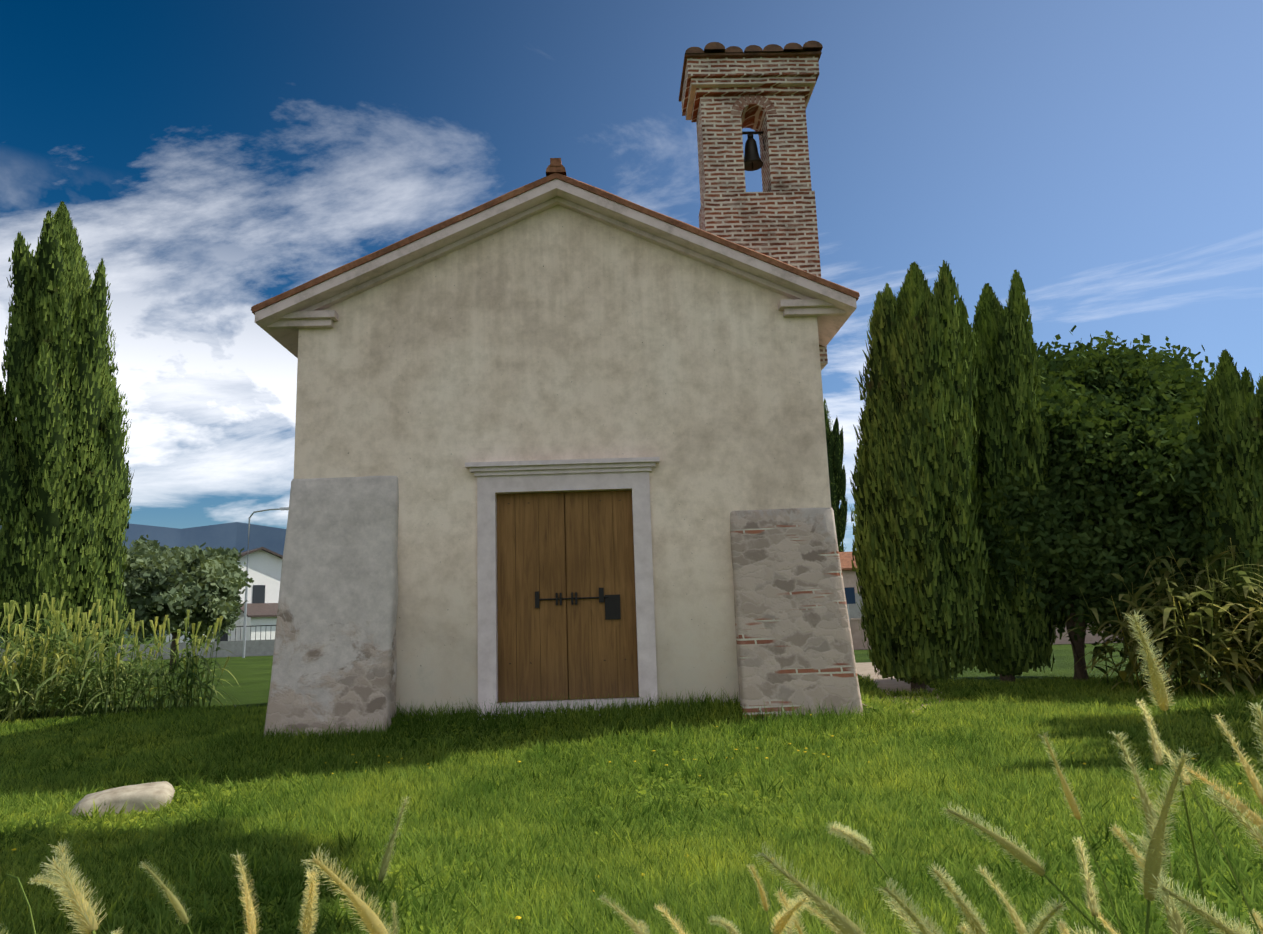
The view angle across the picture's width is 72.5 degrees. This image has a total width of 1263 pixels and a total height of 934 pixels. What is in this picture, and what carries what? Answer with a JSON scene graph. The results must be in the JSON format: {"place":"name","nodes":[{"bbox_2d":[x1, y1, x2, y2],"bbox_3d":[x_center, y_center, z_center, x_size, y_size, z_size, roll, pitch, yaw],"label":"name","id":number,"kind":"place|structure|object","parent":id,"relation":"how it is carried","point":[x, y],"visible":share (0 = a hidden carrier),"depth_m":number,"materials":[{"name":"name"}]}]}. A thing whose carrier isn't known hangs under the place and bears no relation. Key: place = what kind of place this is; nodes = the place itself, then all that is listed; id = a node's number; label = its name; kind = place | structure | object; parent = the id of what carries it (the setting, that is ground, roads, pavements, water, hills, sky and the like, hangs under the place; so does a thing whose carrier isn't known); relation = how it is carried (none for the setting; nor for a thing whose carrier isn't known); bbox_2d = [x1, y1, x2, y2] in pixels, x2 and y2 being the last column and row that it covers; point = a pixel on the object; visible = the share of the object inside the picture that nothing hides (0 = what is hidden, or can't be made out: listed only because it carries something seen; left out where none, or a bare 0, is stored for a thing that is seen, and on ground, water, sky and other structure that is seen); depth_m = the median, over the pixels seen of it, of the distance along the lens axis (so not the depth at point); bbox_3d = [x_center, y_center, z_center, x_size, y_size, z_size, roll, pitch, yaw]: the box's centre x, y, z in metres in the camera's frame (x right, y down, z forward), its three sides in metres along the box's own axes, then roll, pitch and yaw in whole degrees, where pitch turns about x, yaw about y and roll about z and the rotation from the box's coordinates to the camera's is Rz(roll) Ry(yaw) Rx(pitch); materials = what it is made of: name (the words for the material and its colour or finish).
{"place":"outdoors","nodes":[
{"label":"outdoors","id":0,"kind":"place"},
{"bbox_2d":[0,639,274,664],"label":"garden wall","id":1,"kind":"structure","parent":0,"point":[259,647],"depth_m":54.89,"materials":[{"name":"concrete"}]},
{"bbox_2d":[0,625,275,648],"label":"garden railing","id":2,"kind":"object","parent":1,"relation":"on","point":[225,634],"visible":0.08,"depth_m":55.19,"materials":[{"name":"grey metal"}]},
{"bbox_2d":[158,590,201,673],"bbox_3d":[-18.063,6.403,34.593,3.158,4.278,3.097,-2,-10,-2],"label":"tree trunk","id":3,"kind":"object","parent":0,"point":[173,642],"visible":0.15,"depth_m":34.25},
{"bbox_2d":[121,522,285,554],"bbox_3d":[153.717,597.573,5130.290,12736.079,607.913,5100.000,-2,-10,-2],"label":"mountain ridge","id":4,"kind":"structure","parent":0,"point":[229,535],"depth_m":4695.21,"materials":[{"name":"blue"}]},
{"bbox_2d":[166,550,282,642],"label":"house walls","id":5,"kind":"structure","parent":0,"point":[264,568],"depth_m":65.09,"materials":[{"name":"white paint"}]},
{"bbox_2d":[215,585,264,640],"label":"house windows","id":6,"kind":"structure","parent":5,"relation":"in","point":[258,595],"depth_m":65.03,"materials":[{"name":"grey glass"}]},
{"bbox_2d":[238,547,282,616],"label":"house roof","id":7,"kind":"structure","parent":5,"relation":"on","point":[262,609],"depth_m":63.84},
{"bbox_2d":[0,637,1235,925],"bbox_3d":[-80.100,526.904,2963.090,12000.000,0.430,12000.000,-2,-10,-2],"label":"lawn ground","id":8,"kind":"structure","parent":0,"point":[252,675],"depth_m":23.42,"materials":[{"name":"green plant"}]},
{"bbox_2d":[0,201,134,689],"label":"cypress","id":9,"kind":"object","parent":8,"relation":"on","point":[66,231],"depth_m":23.98,"materials":[{"name":"green plant"}]},
{"bbox_2d":[1,623,165,642],"bbox_3d":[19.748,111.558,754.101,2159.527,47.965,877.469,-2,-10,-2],"label":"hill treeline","id":10,"kind":"object","parent":8,"relation":"on","point":[125,636],"depth_m":767.38,"materials":[{"name":"green plant"}]},
{"bbox_2d":[0,590,247,722],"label":"cane clump","id":11,"kind":"object","parent":8,"relation":"on","point":[71,691],"visible":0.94,"depth_m":17.09,"materials":[{"name":"green plant"}]},
{"bbox_2d":[121,545,242,637],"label":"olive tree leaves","id":12,"kind":"object","parent":8,"relation":"on","point":[158,577],"visible":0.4,"depth_m":33.16,"materials":[{"name":"green plant"}]},
{"bbox_2d":[120,535,253,650],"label":"olive tree leaves","id":13,"kind":"object","parent":12,"relation":"attached to","point":[173,597],"visible":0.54,"depth_m":33.65,"materials":[{"name":"green plant"}]},
{"bbox_2d":[242,507,288,657],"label":"street lamp","id":14,"kind":"object","parent":8,"relation":"on","point":[245,611],"visible":0.83,"depth_m":52.50,"materials":[{"name":"silver metal"}]},
{"bbox_2d":[264,476,398,737],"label":"buttress","id":15,"kind":"structure","parent":8,"relation":"on","point":[334,657],"depth_m":10.22,"materials":[{"name":"stone"}]},
{"bbox_2d":[198,686,920,758],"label":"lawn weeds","id":16,"kind":"object","parent":8,"relation":"on","point":[400,715],"visible":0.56,"depth_m":9.89,"materials":[{"name":"green plant"}]},
{"bbox_2d":[294,205,830,719],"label":"chapel walls","id":17,"kind":"structure","parent":8,"relation":"on","point":[558,333],"depth_m":10.93,"materials":[{"name":"beige paint"}]},
{"bbox_2d":[255,179,856,357],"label":"roof cornice","id":18,"kind":"structure","parent":17,"relation":"on","point":[282,322],"depth_m":11.07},
{"bbox_2d":[251,158,859,314],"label":"chapel roof tiles","id":19,"kind":"object","parent":18,"relation":"on","point":[555,168],"visible":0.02,"depth_m":10.99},
{"bbox_2d":[465,457,659,719],"bbox_3d":[-0.797,1.684,10.561,2.400,3.525,0.460,-2,-10,-2],"label":"door frame","id":20,"kind":"object","parent":17,"relation":"attached to","point":[494,479],"visible":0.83,"depth_m":10.60,"materials":[{"name":"grey stone"}]},
{"bbox_2d":[497,490,638,701],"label":"door leaves","id":21,"kind":"object","parent":20,"relation":"in","point":[565,544],"visible":0.92,"depth_m":10.61,"materials":[{"name":"brown wood"}]},
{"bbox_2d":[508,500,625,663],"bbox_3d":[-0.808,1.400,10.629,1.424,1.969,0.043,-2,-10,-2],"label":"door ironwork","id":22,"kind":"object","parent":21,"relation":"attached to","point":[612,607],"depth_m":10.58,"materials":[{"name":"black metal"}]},
{"bbox_2d":[681,56,827,369],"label":"bell tower","id":23,"kind":"structure","parent":17,"relation":"on","point":[776,218],"depth_m":13.03,"materials":[{"name":"brown brick"}]},
{"bbox_2d":[679,40,822,101],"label":"tower roof tiles","id":24,"kind":"object","parent":23,"relation":"on","point":[718,49],"visible":0.29,"depth_m":13.02,"materials":[{"name":"brown ceramic"}]},
{"bbox_2d":[742,131,764,170],"bbox_3d":[1.874,-4.919,13.382,0.397,0.639,0.363,-10,-13,40],"label":"bronze bell","id":25,"kind":"object","parent":23,"relation":"attached to","point":[753,161],"visible":0.85,"depth_m":13.32,"materials":[{"name":"brown metal"}]},
{"bbox_2d":[731,95,776,114],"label":"arch bricks","id":26,"kind":"object","parent":23,"relation":"attached to","point":[758,97],"visible":0.58,"depth_m":13.16,"materials":[{"name":"brown brick"}]},
{"bbox_2d":[0,711,1260,933],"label":"grass stems","id":27,"kind":"object","parent":8,"relation":"on","point":[1044,875],"visible":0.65,"depth_m":1.07,"materials":[{"name":"plant"}]},
{"bbox_2d":[0,609,1262,933],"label":"foxtail bristles","id":28,"kind":"object","parent":27,"relation":"on","point":[792,901],"visible":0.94,"depth_m":0.77},
{"bbox_2d":[0,673,1262,933],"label":"lawn grass","id":29,"kind":"structure","parent":8,"relation":"on","point":[1024,777],"depth_m":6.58,"materials":[{"name":"green plant"}]},
{"bbox_2d":[70,781,174,819],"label":"boulder","id":30,"kind":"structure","parent":29,"relation":"on","point":[138,795],"depth_m":7.33,"materials":[{"name":"white stone"}]},
{"bbox_2d":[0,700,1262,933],"bbox_3d":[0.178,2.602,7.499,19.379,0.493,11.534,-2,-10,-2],"label":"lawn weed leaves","id":31,"kind":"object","parent":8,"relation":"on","point":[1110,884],"visible":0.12,"depth_m":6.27,"materials":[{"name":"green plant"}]},
{"bbox_2d":[12,714,1241,919],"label":"yellow lawn flowers","id":32,"kind":"object","parent":31,"relation":"on","point":[654,750],"visible":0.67,"depth_m":8.32,"materials":[{"name":"yellow plant"}]},
{"bbox_2d":[730,508,862,719],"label":"buttress","id":33,"kind":"structure","parent":8,"relation":"on","point":[794,643],"depth_m":10.35,"materials":[{"name":"stone"}]},
{"bbox_2d":[849,593,864,618],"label":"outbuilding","id":34,"kind":"structure","parent":8,"relation":"on","point":[854,611],"depth_m":39.03,"materials":[{"name":"paint"}]},
{"bbox_2d":[849,260,990,690],"bbox_3d":[5.189,0.351,15.794,2.336,8.055,2.995,-2,-10,-2],"label":"cypress","id":35,"kind":"object","parent":8,"relation":"on","point":[916,299],"depth_m":15.00,"materials":[{"name":"green plant"}]},
{"bbox_2d":[850,618,1149,649],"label":"garden wall","id":36,"kind":"structure","parent":8,"relation":"on","point":[857,634],"depth_m":34.05,"materials":[{"name":"grey concrete"}]},
{"bbox_2d":[964,270,1071,683],"bbox_3d":[7.169,0.448,16.680,2.348,8.036,2.865,-2,-10,-2],"label":"cypress","id":37,"kind":"object","parent":8,"relation":"on","point":[989,310],"depth_m":15.90,"materials":[{"name":"green plant"}]},
{"bbox_2d":[1066,598,1088,680],"bbox_3d":[9.069,1.778,17.471,3.576,5.572,3.002,-2,-10,-2],"label":"tree trunk","id":38,"kind":"object","parent":8,"relation":"on","point":[1078,646],"depth_m":16.43,"materials":[{"name":"brown plant"}]},
{"bbox_2d":[974,325,1257,660],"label":"broadleaf tree leaves","id":39,"kind":"object","parent":38,"relation":"attached to","point":[1172,370],"visible":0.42,"depth_m":15.58,"materials":[{"name":"green plant"}]},
{"bbox_2d":[1056,538,1262,697],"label":"maize clump","id":40,"kind":"object","parent":8,"relation":"on","point":[1193,652],"visible":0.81,"depth_m":13.83,"materials":[{"name":"green plant"}]},
{"bbox_2d":[1191,349,1262,683],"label":"cypress","id":41,"kind":"object","parent":8,"relation":"on","point":[1228,386],"depth_m":14.62,"materials":[{"name":"green plant"}]},
{"bbox_2d":[0,0,1262,551],"label":"sky","id":42,"kind":"structure","parent":0,"point":[220,159],"materials":[{"name":"blue"}]},
{"bbox_2d":[34,616,1262,933],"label":"foxtail heads","id":43,"kind":"object","parent":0,"point":[364,910],"visible":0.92,"depth_m":0.77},
{"bbox_2d":[823,398,847,551],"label":"distant cypress","id":44,"kind":"object","parent":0,"point":[836,465],"depth_m":108.71,"materials":[{"name":"green plant"}]},
{"bbox_2d":[844,587,855,603],"bbox_3d":[8.612,5.133,34.328,0.600,0.650,0.020,-2,-10,-2],"label":"window","id":45,"kind":"structure","parent":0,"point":[850,594],"depth_m":34.33,"materials":[{"name":"blue glass"}]},
{"bbox_2d":[842,570,859,592],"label":"house walls","id":46,"kind":"structure","parent":0,"point":[849,578],"depth_m":79.00,"materials":[{"name":"beige paint"}]},
{"bbox_2d":[839,552,856,570],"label":"house roof","id":47,"kind":"structure","parent":46,"relation":"on","point":[846,558],"depth_m":80.83,"materials":[{"name":"tile"}]},
{"bbox_2d":[856,662,944,711],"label":"garden path","id":48,"kind":"structure","parent":0,"point":[865,669],"depth_m":17.76,"materials":[{"name":"grey stone"}]}
]}

